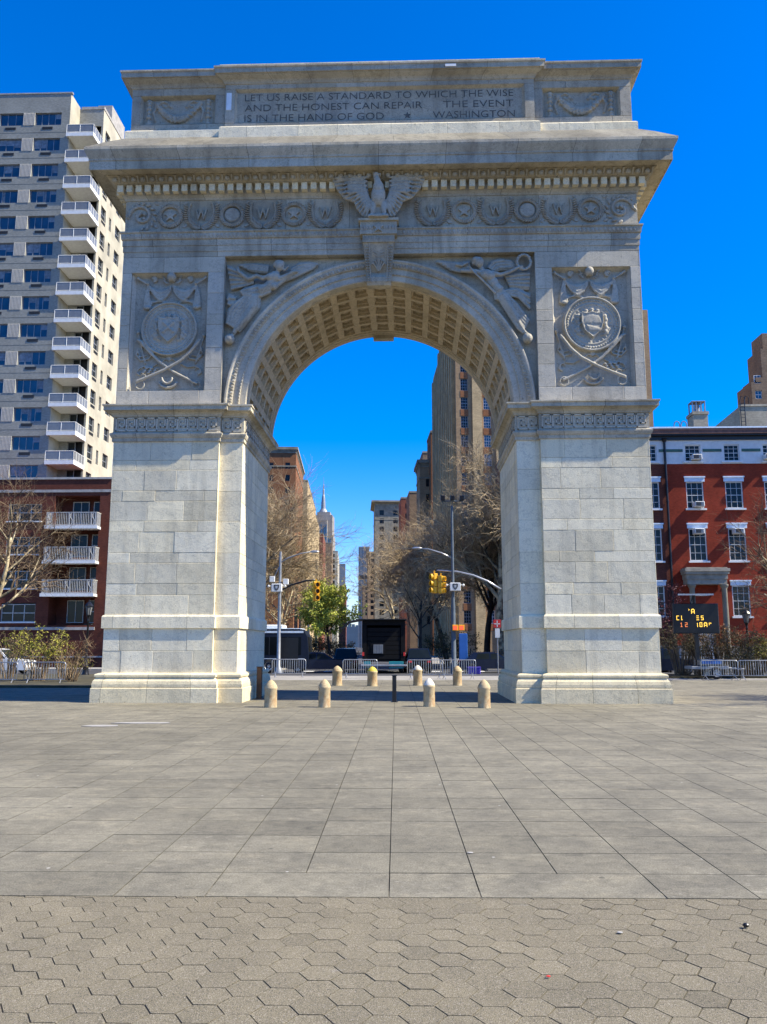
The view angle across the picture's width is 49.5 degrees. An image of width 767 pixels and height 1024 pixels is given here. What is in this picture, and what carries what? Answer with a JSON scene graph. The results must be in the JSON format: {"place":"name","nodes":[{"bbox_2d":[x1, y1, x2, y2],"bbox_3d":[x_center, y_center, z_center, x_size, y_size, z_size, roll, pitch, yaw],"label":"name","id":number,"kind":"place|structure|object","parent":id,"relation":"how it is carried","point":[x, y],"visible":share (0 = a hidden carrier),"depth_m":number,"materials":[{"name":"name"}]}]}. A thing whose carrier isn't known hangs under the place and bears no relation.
{"place":"outdoors","nodes":[
{"label":"outdoors","id":0,"kind":"place"},
{"bbox_2d":[0,477,111,666],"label":"brick apartment building","id":1,"kind":"structure","parent":0,"point":[85,506],"depth_m":73.70,"materials":[{"name":"brick"}]},
{"bbox_2d":[0,604,35,622],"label":"window","id":2,"kind":"structure","parent":1,"relation":"in","point":[11,613],"depth_m":72.84,"materials":[{"name":"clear glass"}]},
{"bbox_2d":[3,571,37,589],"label":"window","id":3,"kind":"structure","parent":1,"relation":"in","point":[8,585],"depth_m":73.29,"materials":[{"name":"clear glass"}]},
{"bbox_2d":[6,537,39,555],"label":"window","id":4,"kind":"structure","parent":1,"relation":"in","point":[16,542],"depth_m":73.79,"materials":[{"name":"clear glass"}]},
{"bbox_2d":[7,504,41,521],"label":"window","id":5,"kind":"structure","parent":1,"relation":"in","point":[22,507],"depth_m":74.28,"materials":[{"name":"clear glass"}]},
{"bbox_2d":[66,600,84,622],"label":"window","id":6,"kind":"structure","parent":1,"relation":"in","point":[75,608],"depth_m":74.08,"materials":[{"name":"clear glass"}]},
{"bbox_2d":[68,567,85,589],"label":"window","id":7,"kind":"structure","parent":1,"relation":"in","point":[77,572],"depth_m":74.59,"materials":[{"name":"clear glass"}]},
{"bbox_2d":[70,535,87,556],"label":"window","id":8,"kind":"structure","parent":1,"relation":"in","point":[82,541],"depth_m":75.04,"materials":[{"name":"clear glass"}]},
{"bbox_2d":[72,502,89,523],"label":"window","id":9,"kind":"structure","parent":1,"relation":"in","point":[77,506],"depth_m":75.54,"materials":[{"name":"clear glass"}]},
{"bbox_2d":[265,447,304,627],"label":"brick tower","id":10,"kind":"structure","parent":0,"point":[289,458],"depth_m":221.39,"materials":[{"name":"brick"}]},
{"bbox_2d":[301,480,315,645],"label":"brick tower","id":11,"kind":"structure","parent":0,"point":[311,516],"depth_m":281.59,"materials":[{"name":"brick"}]},
{"bbox_2d":[266,459,373,606],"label":"plane tree","id":12,"kind":"object","parent":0,"point":[276,536],"visible":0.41,"depth_m":72.33,"materials":[{"name":"brown plant"}]},
{"bbox_2d":[316,479,334,550],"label":"spired skyscraper","id":13,"kind":"structure","parent":0,"point":[328,522],"depth_m":2173.93,"materials":[{"name":"grey stone"}]},
{"bbox_2d":[282,647,449,670],"bbox_3d":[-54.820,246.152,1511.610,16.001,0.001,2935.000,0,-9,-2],"label":"avenue road","id":14,"kind":"structure","parent":0,"point":[378,668],"depth_m":70.43,"materials":[{"name":"grey asphalt"}]},
{"bbox_2d":[311,631,345,653],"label":"shrub","id":15,"kind":"object","parent":14,"relation":"on","point":[316,642],"visible":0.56,"depth_m":72.02,"materials":[{"name":"green plant"}]},
{"bbox_2d":[0,680,766,1023],"bbox_3d":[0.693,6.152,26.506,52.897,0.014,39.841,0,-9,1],"label":"plaza paving","id":16,"kind":"structure","parent":0,"point":[678,785],"depth_m":11.31,"materials":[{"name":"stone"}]},
{"bbox_2d":[23,662,65,682],"bbox_3d":[-16.499,7.856,40.530,2.046,1.102,0.726,0,-9,0],"label":"barricade","id":17,"kind":"object","parent":16,"relation":"on","point":[60,679],"visible":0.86,"depth_m":40.53,"materials":[{"name":"metal"}]},
{"bbox_2d":[264,680,276,707],"bbox_3d":[-3.466,5.590,25.594,0.402,0.850,0.402,0,-9,2],"label":"bollard","id":18,"kind":"object","parent":16,"relation":"on","point":[270,696],"visible":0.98,"depth_m":25.44,"materials":[{"name":"beige stone"}]},
{"bbox_2d":[318,679,330,707],"bbox_3d":[-1.817,5.580,25.596,0.381,0.870,0.381,0,-9,2],"label":"bollard","id":19,"kind":"object","parent":16,"relation":"on","point":[324,687],"visible":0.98,"depth_m":25.45,"materials":[{"name":"beige stone"}]},
{"bbox_2d":[84,58,677,703],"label":"triumphal arch","id":20,"kind":"structure","parent":16,"relation":"on","point":[476,220],"depth_m":29.75,"materials":[{"name":"stone"}]},
{"bbox_2d":[0,872,766,899],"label":"paving border band","id":21,"kind":"object","parent":16,"relation":"on","point":[501,886],"visible":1,"depth_m":6.49,"materials":[{"name":"stone"}]},
{"bbox_2d":[423,678,434,706],"bbox_3d":[1.419,5.614,25.869,0.371,0.890,0.371,0,-9,2],"label":"bollard","id":22,"kind":"object","parent":16,"relation":"on","point":[429,693],"visible":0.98,"depth_m":25.73,"materials":[{"name":"beige stone"}]},
{"bbox_2d":[477,679,490,707],"bbox_3d":[3.061,5.537,25.329,0.391,0.870,0.391,0,-9,2],"label":"bollard","id":23,"kind":"object","parent":16,"relation":"on","point":[483,687],"visible":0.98,"depth_m":25.18,"materials":[{"name":"beige stone"}]},
{"bbox_2d":[0,885,766,1023],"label":"hexagonal paving","id":24,"kind":"structure","parent":0,"point":[227,960],"depth_m":4.95,"materials":[{"name":"grey stone"}]},
{"bbox_2d":[0,0,766,626],"label":"sky","id":25,"kind":"structure","parent":0,"point":[363,408],"materials":[{"name":"blue"}]},
{"bbox_2d":[3,670,765,675],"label":"road","id":26,"kind":"structure","parent":0,"point":[387,673],"depth_m":57.53,"materials":[{"name":"grey asphalt"}]},
{"bbox_2d":[0,648,35,673],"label":"parked car","id":27,"kind":"object","parent":26,"relation":"on","point":[20,666],"visible":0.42,"depth_m":55.72,"materials":[{"name":"white paint"}]},
{"bbox_2d":[264,625,312,672],"bbox_3d":[-10.957,9.845,59.946,11.505,3.370,2.600,0,-9,2],"label":"city bus","id":28,"kind":"object","parent":26,"relation":"on","point":[296,643],"visible":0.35,"depth_m":58.57,"materials":[{"name":"blue paint"}]},
{"bbox_2d":[268,550,319,672],"bbox_3d":[-6.228,6.899,57.855,3.697,8.518,0.820,0,-9,2],"label":"traffic light","id":29,"kind":"object","parent":26,"relation":"on","point":[278,588],"visible":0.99,"depth_m":57.91,"materials":[{"name":"grey metal"}]},
{"bbox_2d":[287,652,351,672],"bbox_3d":[-4.548,10.716,59.323,4.640,1.450,1.810,0,-9,2],"label":"parked car","id":30,"kind":"object","parent":26,"relation":"on","point":[320,660],"visible":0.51,"depth_m":58.44,"materials":[{"name":"blue paint"}]},
{"bbox_2d":[334,648,357,671],"bbox_3d":[-2.776,10.972,61.749,1.810,1.720,4.740,0,-9,-2],"label":"parked car","id":31,"kind":"object","parent":26,"relation":"on","point":[344,653],"visible":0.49,"depth_m":59.74,"materials":[{"name":"black paint"}]},
{"bbox_2d":[342,619,406,672],"bbox_3d":[-0.613,9.851,61.152,4.515,3.744,8.389,0,-9,1],"label":"box truck","id":32,"kind":"object","parent":26,"relation":"on","point":[383,640],"visible":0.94,"depth_m":57.45,"materials":[{"name":"black paint"}]},
{"bbox_2d":[403,648,431,672],"bbox_3d":[2.446,10.786,60.599,1.810,1.720,4.740,0,-9,-2],"label":"parked car","id":33,"kind":"object","parent":26,"relation":"on","point":[417,653],"visible":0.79,"depth_m":58.57,"materials":[{"name":"black paint"}]},
{"bbox_2d":[412,495,501,673],"bbox_3d":[5.082,4.934,57.788,6.219,12.376,0.813,0,-9,2],"label":"traffic light","id":34,"kind":"object","parent":26,"relation":"on","point":[435,578],"visible":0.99,"depth_m":57.67,"materials":[{"name":"grey paint"}]},
{"bbox_2d":[458,652,503,670],"bbox_3d":[7.689,10.735,59.437,4.640,1.450,1.810,0,-9,2],"label":"parked car","id":35,"kind":"object","parent":26,"relation":"on","point":[485,660],"visible":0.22,"depth_m":58.62,"materials":[{"name":"blue paint"}]},
{"bbox_2d":[660,648,693,674],"bbox_3d":[18.579,9.988,55.664,4.740,1.720,1.810,0,-9,2],"label":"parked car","id":36,"kind":"object","parent":26,"relation":"on","point":[666,663],"visible":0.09,"depth_m":54.78,"materials":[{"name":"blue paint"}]},
{"bbox_2d":[398,497,406,651],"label":"brick tower","id":37,"kind":"structure","parent":0,"point":[402,507],"depth_m":271.41,"materials":[{"name":"brick"}]},
{"bbox_2d":[406,491,417,647],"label":"brick tower","id":38,"kind":"structure","parent":0,"point":[412,637],"depth_m":235.99,"materials":[{"name":"brick"}]},
{"bbox_2d":[405,652,482,669],"bbox_3d":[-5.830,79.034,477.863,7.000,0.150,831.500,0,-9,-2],"label":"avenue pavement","id":39,"kind":"structure","parent":0,"point":[433,661],"depth_m":89.83,"materials":[{"name":"concrete"}]},
{"bbox_2d":[418,624,481,666],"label":"shrub","id":40,"kind":"object","parent":39,"relation":"on","point":[430,643],"visible":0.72,"depth_m":71.58,"materials":[{"name":"brown plant"}]},
{"bbox_2d":[270,676,766,679],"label":"plaza apron","id":41,"kind":"object","parent":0,"point":[378,678],"depth_m":48.66,"materials":[{"name":"concrete"}]},
{"bbox_2d":[81,600,92,674],"bbox_3d":[-18.554,7.884,52.118,0.534,4.744,0.517,3,-10,-20],"label":"lamp post","id":42,"kind":"object","parent":41,"relation":"on","point":[88,606],"visible":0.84,"depth_m":52.18,"materials":[{"name":"black metal"}]},
{"bbox_2d":[672,594,743,678],"bbox_3d":[18.868,7.219,48.400,3.911,4.870,1.670,0,-9,2],"label":"message board","id":43,"kind":"object","parent":41,"relation":"on","point":[695,618],"visible":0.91,"depth_m":48.41,"materials":[{"name":"black paint"}]},
{"bbox_2d":[432,310,653,658],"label":"stepped tower","id":44,"kind":"structure","parent":0,"point":[460,407],"depth_m":133.62,"materials":[{"name":"beige brick"}]},
{"bbox_2d":[737,333,766,404],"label":"brick tower","id":45,"kind":"structure","parent":0,"point":[754,389],"depth_m":127.09,"materials":[{"name":"brown brick"}]},
{"label":"ground","id":46,"kind":"structure","parent":0,"visible":0},
{"bbox_2d":[0,674,94,687],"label":"planting bed","id":47,"kind":"object","parent":46,"relation":"on","point":[83,681],"depth_m":39.59,"materials":[{"name":"soil"}]},
{"bbox_2d":[0,627,38,678],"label":"shrub","id":48,"kind":"object","parent":47,"relation":"on","point":[13,668],"visible":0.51,"depth_m":45.11,"materials":[{"name":"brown plant"}]},
{"bbox_2d":[0,623,74,680],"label":"shrub","id":49,"kind":"object","parent":47,"relation":"on","point":[53,649],"visible":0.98,"depth_m":42.83,"materials":[{"name":"green plant"}]},
{"bbox_2d":[0,460,82,609],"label":"plane tree","id":50,"kind":"object","parent":47,"relation":"on","point":[7,562],"visible":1,"depth_m":48.76,"materials":[{"name":"brown plant"}]},
{"bbox_2d":[40,634,96,679],"bbox_3d":[-16.694,7.546,43.903,3.413,2.606,2.497,0,-9,2],"label":"shrub","id":51,"kind":"object","parent":47,"relation":"on","point":[74,660],"visible":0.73,"depth_m":43.88,"materials":[{"name":"brown plant"}]},
{"bbox_2d":[54,652,94,681],"bbox_3d":[-15.620,7.765,41.840,1.913,1.516,1.814,6,-11,-31],"label":"shrub","id":52,"kind":"object","parent":47,"relation":"on","point":[77,674],"visible":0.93,"depth_m":41.77,"materials":[{"name":"brown plant"}]},
{"bbox_2d":[0,92,124,603],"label":"apartment tower","id":53,"kind":"structure","parent":46,"relation":"on","point":[62,223],"depth_m":85.11,"materials":[{"name":"grey brick"}]},
{"bbox_2d":[0,165,19,176],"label":"window","id":54,"kind":"structure","parent":53,"relation":"in","point":[5,170],"depth_m":86.31,"materials":[{"name":"blue glass"}]},
{"bbox_2d":[0,139,21,150],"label":"window","id":55,"kind":"structure","parent":53,"relation":"in","point":[5,145],"depth_m":86.78,"materials":[{"name":"blue glass"}]},
{"bbox_2d":[0,114,22,125],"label":"window","id":56,"kind":"structure","parent":53,"relation":"in","point":[5,119],"depth_m":87.24,"materials":[{"name":"blue glass"}]},
{"bbox_2d":[9,465,37,477],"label":"window","id":57,"kind":"structure","parent":53,"relation":"in","point":[30,472],"depth_m":81.12,"materials":[{"name":"blue glass"}]},
{"bbox_2d":[11,436,39,449],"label":"window","id":58,"kind":"structure","parent":53,"relation":"in","point":[18,442],"depth_m":81.56,"materials":[{"name":"blue glass"}]},
{"bbox_2d":[14,408,41,420],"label":"window","id":59,"kind":"structure","parent":53,"relation":"in","point":[20,414],"depth_m":82.04,"materials":[{"name":"blue glass"}]},
{"bbox_2d":[16,379,43,392],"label":"window","id":60,"kind":"structure","parent":53,"relation":"in","point":[35,385],"depth_m":82.48,"materials":[{"name":"blue glass"}]},
{"bbox_2d":[18,351,45,364],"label":"window","id":61,"kind":"structure","parent":53,"relation":"in","point":[24,358],"depth_m":82.94,"materials":[{"name":"blue glass"}]},
{"bbox_2d":[20,324,46,336],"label":"window","id":62,"kind":"structure","parent":53,"relation":"in","point":[26,330],"depth_m":83.41,"materials":[{"name":"blue glass"}]},
{"bbox_2d":[22,296,48,309],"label":"window","id":63,"kind":"structure","parent":53,"relation":"in","point":[28,303],"depth_m":83.88,"materials":[{"name":"blue glass"}]},
{"bbox_2d":[24,269,50,281],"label":"window","id":64,"kind":"structure","parent":53,"relation":"in","point":[29,275],"depth_m":84.35,"materials":[{"name":"blue glass"}]},
{"bbox_2d":[26,243,52,255],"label":"window","id":65,"kind":"structure","parent":53,"relation":"in","point":[31,248],"depth_m":84.81,"materials":[{"name":"blue glass"}]},
{"bbox_2d":[28,216,54,228],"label":"window","id":66,"kind":"structure","parent":53,"relation":"in","point":[42,222],"depth_m":85.26,"materials":[{"name":"blue glass"}]},
{"bbox_2d":[29,190,56,202],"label":"window","id":67,"kind":"structure","parent":53,"relation":"in","point":[36,195],"depth_m":85.72,"materials":[{"name":"blue glass"}]},
{"bbox_2d":[31,164,57,176],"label":"window","id":68,"kind":"structure","parent":53,"relation":"in","point":[45,169],"depth_m":86.19,"materials":[{"name":"blue glass"}]},
{"bbox_2d":[33,139,59,150],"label":"window","id":69,"kind":"structure","parent":53,"relation":"in","point":[39,144],"depth_m":86.65,"materials":[{"name":"blue glass"}]},
{"bbox_2d":[35,113,61,124],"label":"window","id":70,"kind":"structure","parent":53,"relation":"in","point":[53,118],"depth_m":87.12,"materials":[{"name":"blue glass"}]},
{"bbox_2d":[265,533,339,623],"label":"street tree","id":71,"kind":"object","parent":46,"relation":"on","point":[266,599],"visible":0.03,"depth_m":92.08,"materials":[{"name":"brown plant"}]},
{"bbox_2d":[265,547,351,624],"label":"street tree","id":72,"kind":"object","parent":46,"relation":"on","point":[286,602],"visible":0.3,"depth_m":80.57,"materials":[{"name":"brown plant"}]},
{"bbox_2d":[324,542,332,649],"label":"brick tower","id":73,"kind":"structure","parent":46,"relation":"on","point":[330,551],"depth_m":500.92,"materials":[{"name":"brick"}]},
{"bbox_2d":[295,578,368,655],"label":"street tree","id":74,"kind":"object","parent":46,"relation":"on","point":[323,618],"visible":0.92,"depth_m":69.43,"materials":[{"name":"green plant"}]},
{"bbox_2d":[346,623,357,646],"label":"distant block","id":75,"kind":"structure","parent":46,"relation":"on","point":[351,633],"depth_m":1712.66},
{"bbox_2d":[358,546,369,647],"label":"glass tower","id":76,"kind":"structure","parent":46,"relation":"on","point":[361,548],"depth_m":1328.74,"materials":[{"name":"glass"}]},
{"bbox_2d":[366,552,373,618],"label":"brick tower","id":77,"kind":"structure","parent":46,"relation":"on","point":[369,612],"depth_m":508.03,"materials":[{"name":"brick"}]},
{"bbox_2d":[370,500,399,618],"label":"corniced block","id":78,"kind":"structure","parent":46,"relation":"on","point":[383,510],"depth_m":362.25,"materials":[{"name":"stone"}]},
{"bbox_2d":[344,523,447,618],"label":"street tree","id":79,"kind":"object","parent":46,"relation":"on","point":[376,582],"visible":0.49,"depth_m":92.80,"materials":[{"name":"brown plant"}]},
{"bbox_2d":[369,510,474,663],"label":"plane tree","id":80,"kind":"object","parent":46,"relation":"on","point":[400,561],"visible":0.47,"depth_m":82.18,"materials":[{"name":"brown plant"}]},
{"bbox_2d":[414,459,430,654],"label":"brick tower","id":81,"kind":"structure","parent":46,"relation":"on","point":[421,468],"depth_m":181.14,"materials":[{"name":"brick"}]},
{"bbox_2d":[382,559,465,647],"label":"street tree","id":82,"kind":"object","parent":46,"relation":"on","point":[409,595],"visible":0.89,"depth_m":70.21,"materials":[{"name":"brown plant"}]},
{"bbox_2d":[427,430,433,655],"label":"brick tower","id":83,"kind":"structure","parent":46,"relation":"on","point":[429,448],"depth_m":177.21,"materials":[{"name":"brick"}]},
{"bbox_2d":[383,433,503,656],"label":"plane tree","id":84,"kind":"object","parent":46,"relation":"on","point":[486,490],"visible":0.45,"depth_m":70.93,"materials":[{"name":"brown plant"}]},
{"bbox_2d":[393,494,501,651],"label":"plane tree","id":85,"kind":"object","parent":46,"relation":"on","point":[487,574],"visible":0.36,"depth_m":75.29,"materials":[{"name":"brown plant"}]},
{"bbox_2d":[496,427,673,646],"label":"row house","id":86,"kind":"structure","parent":46,"relation":"on","point":[661,542],"depth_m":68.19,"materials":[{"name":"red brick"}]},
{"bbox_2d":[651,476,662,509],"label":"window","id":87,"kind":"structure","parent":86,"relation":"in","point":[655,480],"depth_m":68.63,"materials":[{"name":"clear glass"}]},
{"bbox_2d":[653,523,665,562],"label":"window","id":88,"kind":"structure","parent":86,"relation":"in","point":[657,526],"depth_m":68.01,"materials":[{"name":"clear glass"}]},
{"bbox_2d":[656,580,667,616],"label":"window","id":89,"kind":"structure","parent":86,"relation":"in","point":[661,593],"depth_m":67.29,"materials":[{"name":"clear glass"}]},
{"bbox_2d":[664,426,766,670],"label":"row house","id":90,"kind":"structure","parent":46,"relation":"on","point":[730,467],"depth_m":68.11,"materials":[{"name":"red brick"}]},
{"bbox_2d":[662,438,676,652],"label":"downpipe","id":91,"kind":"object","parent":90,"relation":"attached to","point":[664,440],"visible":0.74,"depth_m":68.00,"materials":[{"name":"black metal"}]},
{"bbox_2d":[683,476,706,509],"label":"window","id":92,"kind":"structure","parent":90,"relation":"in","point":[694,484],"depth_m":68.55,"materials":[{"name":"clear glass"}]},
{"bbox_2d":[686,401,708,426],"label":"chimney","id":93,"kind":"object","parent":90,"relation":"on","point":[697,416],"visible":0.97,"depth_m":74.59,"materials":[{"name":"brick"}]},
{"bbox_2d":[686,523,709,562],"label":"window","id":94,"kind":"structure","parent":90,"relation":"in","point":[697,543],"depth_m":67.88,"materials":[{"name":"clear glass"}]},
{"bbox_2d":[722,445,742,462],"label":"window","id":95,"kind":"structure","parent":90,"relation":"in","point":[731,452],"depth_m":69.00,"materials":[{"name":"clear glass"}]},
{"bbox_2d":[722,476,746,509],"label":"window","id":96,"kind":"structure","parent":90,"relation":"in","point":[733,488],"depth_m":68.45,"materials":[{"name":"clear glass"}]},
{"bbox_2d":[726,523,749,562],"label":"window","id":97,"kind":"structure","parent":90,"relation":"in","point":[731,536],"depth_m":67.78,"materials":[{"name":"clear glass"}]},
{"bbox_2d":[729,580,753,617],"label":"window","id":98,"kind":"structure","parent":90,"relation":"in","point":[743,601],"depth_m":67.09,"materials":[{"name":"clear glass"}]},
{"bbox_2d":[716,404,766,425],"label":"wall","id":99,"kind":"structure","parent":90,"relation":"on","point":[756,414],"depth_m":78.57,"materials":[{"name":"concrete"}]},
{"bbox_2d":[669,675,766,677],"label":"planting bed","id":100,"kind":"object","parent":46,"relation":"on","point":[683,676],"depth_m":49.02,"materials":[{"name":"soil"}]},
{"bbox_2d":[657,580,685,672],"bbox_3d":[19.278,7.819,57.019,3.666,6.245,3.304,-9,-13,43],"label":"shrub","id":101,"kind":"object","parent":100,"relation":"on","point":[664,618],"visible":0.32,"depth_m":57.03,"materials":[{"name":"brown plant"}]},
{"bbox_2d":[659,623,711,675],"bbox_3d":[18.328,8.266,51.152,3.712,3.499,3.644,0,-9,2],"label":"shrub","id":102,"kind":"object","parent":100,"relation":"on","point":[682,671],"visible":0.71,"depth_m":50.77,"materials":[{"name":"brown plant"}]},
{"bbox_2d":[672,634,724,675],"bbox_3d":[19.017,8.457,50.480,3.238,2.904,2.992,9,-13,-44],"label":"shrub","id":103,"kind":"object","parent":100,"relation":"on","point":[690,650],"visible":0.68,"depth_m":50.20,"materials":[{"name":"brown plant"}]},
{"bbox_2d":[699,623,742,674],"bbox_3d":[20.551,8.325,51.144,3.264,3.377,3.624,0,-9,2],"label":"shrub","id":104,"kind":"object","parent":100,"relation":"on","point":[716,639],"visible":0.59,"depth_m":50.86,"materials":[{"name":"brown plant"}]},
{"bbox_2d":[711,623,766,674],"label":"shrub","id":105,"kind":"object","parent":100,"relation":"on","point":[746,640],"visible":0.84,"depth_m":49.96,"materials":[{"name":"brown plant"}]},
{"bbox_2d":[722,650,759,674],"bbox_3d":[21.163,8.915,49.205,2.227,1.600,2.415,0,-9,2],"label":"shrub","id":106,"kind":"object","parent":100,"relation":"on","point":[747,665],"visible":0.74,"depth_m":48.95,"materials":[{"name":"brown plant"}]},
{"bbox_2d":[726,629,766,674],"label":"shrub","id":107,"kind":"object","parent":100,"relation":"on","point":[756,668],"visible":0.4,"depth_m":50.58,"materials":[{"name":"brown plant"}]},
{"bbox_2d":[746,632,766,673],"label":"shrub","id":108,"kind":"object","parent":100,"relation":"on","point":[763,655],"visible":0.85,"depth_m":49.84,"materials":[{"name":"brown plant"}]},
{"bbox_2d":[714,491,766,628],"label":"street tree","id":109,"kind":"object","parent":46,"relation":"on","point":[763,563],"visible":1,"depth_m":49.06,"materials":[{"name":"brown plant"}]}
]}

